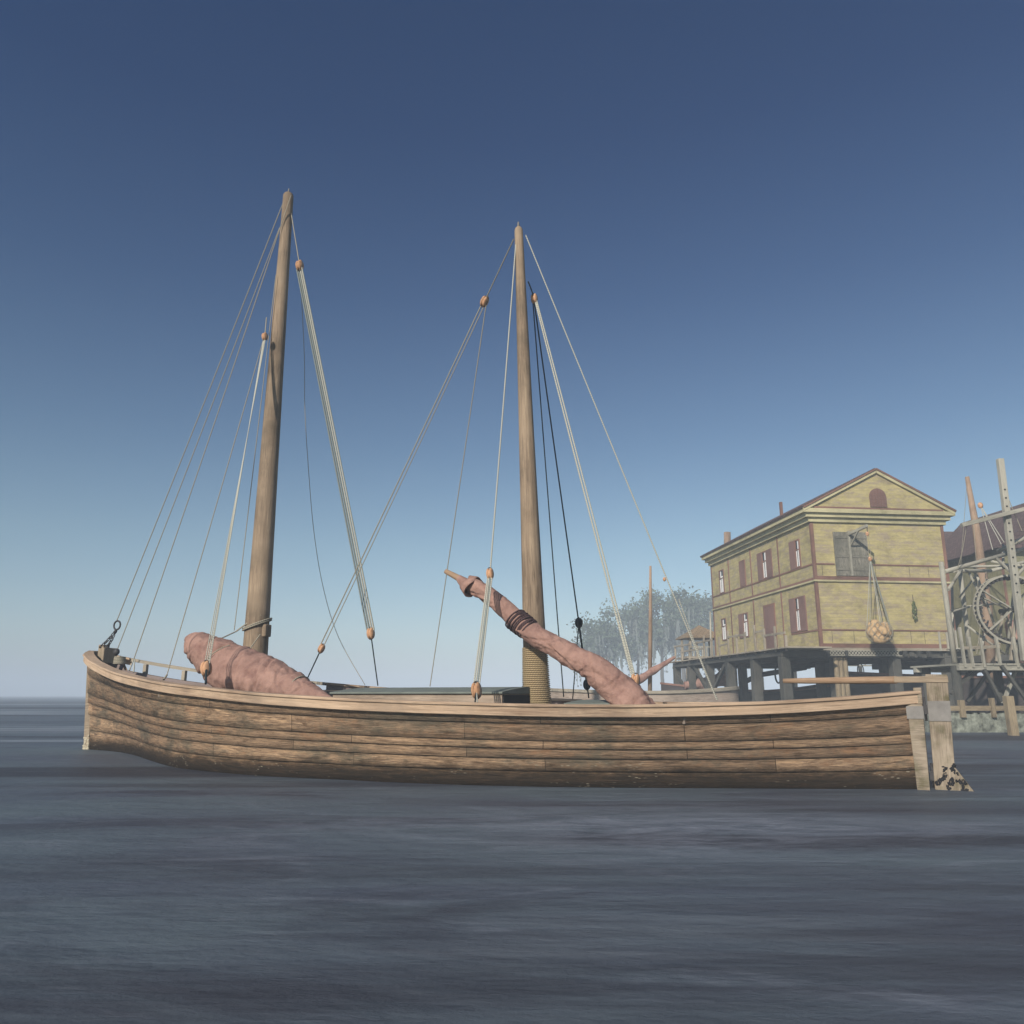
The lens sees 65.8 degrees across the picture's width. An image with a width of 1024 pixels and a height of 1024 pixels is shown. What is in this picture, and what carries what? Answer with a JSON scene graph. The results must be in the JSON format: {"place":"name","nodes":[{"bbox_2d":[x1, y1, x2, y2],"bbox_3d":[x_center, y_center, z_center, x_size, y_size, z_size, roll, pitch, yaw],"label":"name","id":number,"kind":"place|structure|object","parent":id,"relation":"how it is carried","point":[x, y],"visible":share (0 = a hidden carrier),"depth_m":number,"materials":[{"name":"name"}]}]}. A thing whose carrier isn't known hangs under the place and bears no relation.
{"place":"outdoors","nodes":[
{"label":"outdoors","id":0,"kind":"place"},
{"bbox_2d":[0,695,1023,1023],"bbox_3d":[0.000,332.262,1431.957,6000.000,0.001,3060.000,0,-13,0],"label":"water","id":1,"kind":"structure","parent":0,"point":[134,889],"depth_m":5.02,"materials":[{"name":"liquid"}]},
{"bbox_2d":[82,188,973,790],"bbox_3d":[-2.059,-1.448,16.163,18.598,14.198,6.436,-7,-15,27],"label":"sailing boat","id":2,"kind":"object","parent":1,"relation":"on","point":[250,706],"visible":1,"depth_m":12.28,"materials":[{"name":"brown wood"}]},
{"bbox_2d":[566,608,636,686],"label":"tree","id":3,"kind":"object","parent":1,"relation":"in","point":[595,642],"visible":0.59,"depth_m":154.06,"materials":[{"name":"green plant"}]},
{"bbox_2d":[598,598,670,676],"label":"tree","id":4,"kind":"object","parent":1,"relation":"in","point":[629,617],"visible":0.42,"depth_m":160.29,"materials":[{"name":"green plant"}]},
{"bbox_2d":[550,566,738,701],"bbox_3d":[5.600,5.872,34.155,8.296,7.062,2.780,1,-13,-3],"label":"moored boat","id":5,"kind":"object","parent":1,"relation":"on","point":[726,694],"visible":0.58,"depth_m":32.99,"materials":[{"name":"brown wood"}]},
{"bbox_2d":[628,585,694,682],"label":"tree","id":6,"kind":"object","parent":1,"relation":"in","point":[644,611],"visible":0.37,"depth_m":157.01,"materials":[{"name":"green plant"}]},
{"bbox_2d":[641,583,714,682],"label":"tree","id":7,"kind":"object","parent":1,"relation":"in","point":[674,630],"visible":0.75,"depth_m":149.00,"materials":[{"name":"green plant"}]},
{"bbox_2d":[683,585,715,674],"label":"tree","id":8,"kind":"object","parent":1,"relation":"in","point":[706,602],"visible":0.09,"depth_m":160.69,"materials":[{"name":"green plant"}]},
{"bbox_2d":[676,625,737,685],"bbox_3d":[13.896,11.206,54.974,4.219,6.624,2.400,1,-13,-6],"label":"gazebo","id":9,"kind":"object","parent":1,"relation":"in","point":[699,632],"visible":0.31,"depth_m":54.67,"materials":[{"name":"brown wood"}]},
{"bbox_2d":[660,532,830,701],"bbox_3d":[16.637,6.873,53.164,9.674,13.973,11.144,-10,-16,36],"label":"moored boat","id":10,"kind":"object","parent":1,"relation":"on","point":[807,692],"visible":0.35,"depth_m":49.96,"materials":[{"name":"wood"}]},
{"bbox_2d":[762,664,871,689],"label":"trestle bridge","id":11,"kind":"structure","parent":1,"relation":"in","point":[859,670],"depth_m":70.24,"materials":[{"name":"brown wood"}]},
{"bbox_2d":[670,625,974,711],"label":"wharf","id":12,"kind":"structure","parent":1,"relation":"in","point":[829,662],"depth_m":39.93,"materials":[{"name":"grey wood"}]},
{"bbox_2d":[774,663,779,683],"bbox_3d":[14.818,8.797,44.158,0.435,1.548,0.090,1,-13,-6],"label":"rope loop","id":13,"kind":"object","parent":12,"relation":"hanging from","point":[775,674],"visible":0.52,"depth_m":44.06,"materials":[{"name":"grey fabric"}]},
{"bbox_2d":[700,468,956,655],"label":"wooden house","id":14,"kind":"structure","parent":12,"relation":"on","point":[799,574],"depth_m":39.13,"materials":[{"name":"yellow wood"}]},
{"bbox_2d":[718,569,724,593],"bbox_3d":[13.276,4.411,50.139,0.050,1.490,0.750,1,-13,-6],"label":"window","id":15,"kind":"structure","parent":14,"relation":"in","point":[721,572],"depth_m":50.15,"materials":[{"name":"white glass"}]},
{"bbox_2d":[721,618,726,640],"bbox_3d":[13.280,7.341,49.518,0.050,1.380,0.750,1,-13,-6],"label":"window","id":16,"kind":"structure","parent":14,"relation":"in","point":[723,621],"depth_m":49.53,"materials":[{"name":"white glass"}]},
{"bbox_2d":[739,559,746,586],"bbox_3d":[13.662,3.638,46.906,0.050,1.540,0.850,1,-13,-6],"label":"window","id":17,"kind":"structure","parent":14,"relation":"in","point":[742,570],"depth_m":46.86,"materials":[{"name":"red wood"}]},
{"bbox_2d":[738,612,748,637],"bbox_3d":[13.611,6.673,46.540,0.060,1.420,1.320,1,-13,-6],"label":"window","id":18,"kind":"structure","parent":14,"relation":"in","point":[742,618],"depth_m":46.52,"materials":[{"name":"brown glass"}]},
{"bbox_2d":[756,548,772,580],"bbox_3d":[14.008,2.938,43.880,0.060,1.540,1.840,1,-13,-6],"label":"window","id":19,"kind":"structure","parent":14,"relation":"in","point":[764,559],"depth_m":43.89,"materials":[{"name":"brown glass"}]},
{"bbox_2d":[763,603,777,648],"bbox_3d":[14.018,6.330,42.969,0.050,2.640,1.420,1,-13,-6],"label":"door","id":20,"kind":"structure","parent":14,"relation":"in","point":[769,615],"depth_m":43.02,"materials":[{"name":"red wood"}]},
{"bbox_2d":[788,539,801,569],"bbox_3d":[14.417,2.172,40.345,0.060,1.440,1.120,1,-13,-6],"label":"window","id":21,"kind":"structure","parent":14,"relation":"in","point":[794,546],"depth_m":40.30,"materials":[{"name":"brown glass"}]},
{"bbox_2d":[788,595,807,632],"bbox_3d":[14.389,5.156,39.844,0.060,1.720,1.740,1,-13,-6],"label":"window","id":22,"kind":"structure","parent":14,"relation":"in","point":[797,606],"depth_m":39.81,"materials":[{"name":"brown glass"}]},
{"bbox_2d":[832,532,850,575],"bbox_3d":[16.107,2.034,38.656,0.730,2.170,0.084,1,-13,-6],"label":"loft door","id":23,"kind":"structure","parent":14,"relation":"in","point":[840,539],"depth_m":38.63,"materials":[{"name":"grey wood"}]},
{"bbox_2d":[850,532,869,575],"bbox_3d":[17.030,2.057,38.758,0.890,2.170,0.084,1,-13,-6],"label":"loft door","id":24,"kind":"structure","parent":14,"relation":"in","point":[859,549],"depth_m":38.72,"materials":[{"name":"grey wood"}]},
{"bbox_2d":[869,488,886,506],"bbox_3d":[18.132,-0.713,39.229,0.880,0.960,0.061,1,-13,-6],"label":"gable window","id":25,"kind":"structure","parent":14,"relation":"in","point":[877,497],"depth_m":39.20,"materials":[{"name":"red wood"}]},
{"bbox_2d":[865,528,893,643],"bbox_3d":[17.041,3.421,37.167,1.269,5.498,0.955,1,-13,-6],"label":"cargo net","id":26,"kind":"object","parent":14,"relation":"hanging from","point":[877,631],"visible":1,"depth_m":36.60,"materials":[{"name":"fabric"}]},
{"bbox_2d":[912,595,917,619],"bbox_3d":[19.476,4.636,38.358,0.302,1.275,0.116,1,-13,-6],"label":"hanging bundle","id":27,"kind":"object","parent":14,"relation":"hanging from","point":[913,608],"visible":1,"depth_m":38.31,"materials":[{"name":"plant"}]},
{"bbox_2d":[849,476,1023,712],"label":"moored boat","id":28,"kind":"object","parent":1,"relation":"on","point":[984,693],"visible":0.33,"depth_m":38.83,"materials":[{"name":"wood"}]},
{"bbox_2d":[872,503,1023,675],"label":"storehouse","id":29,"kind":"structure","parent":1,"relation":"in","point":[1001,591],"depth_m":44.61,"materials":[{"name":"brown"}]},
{"bbox_2d":[910,627,1023,712],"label":"winch platform","id":30,"kind":"structure","parent":1,"relation":"in","point":[971,669],"depth_m":29.27,"materials":[{"name":"grey wood"}]},
{"bbox_2d":[938,500,1023,662],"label":"gantry","id":31,"kind":"object","parent":30,"relation":"on","point":[959,570],"visible":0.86,"depth_m":31.39,"materials":[{"name":"grey wood"}]},
{"bbox_2d":[960,458,1023,660],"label":"derrick pole","id":32,"kind":"object","parent":31,"relation":"attached to","point":[1006,513],"visible":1,"depth_m":29.80,"materials":[{"name":"beige wood"}]},
{"bbox_2d":[973,574,1023,661],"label":"winch","id":33,"kind":"object","parent":30,"relation":"on","point":[1003,612],"visible":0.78,"depth_m":30.90,"materials":[{"name":"grey wood"}]},
{"bbox_2d":[924,698,1023,732],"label":"jetty","id":34,"kind":"object","parent":1,"relation":"in","point":[964,721],"visible":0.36,"depth_m":27.19,"materials":[{"name":"grey stone"}]},
{"bbox_2d":[1002,696,1019,735],"bbox_3d":[15.873,6.966,25.075,0.265,2.220,0.240,0,-13,0],"label":"mooring post","id":35,"kind":"object","parent":1,"relation":"in","point":[1010,716],"visible":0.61,"depth_m":25.11,"materials":[{"name":"brown wood"}]},
{"bbox_2d":[0,0,1023,694],"label":"sky","id":36,"kind":"structure","parent":0,"point":[777,246],"materials":[{"name":"blue"}]}
]}

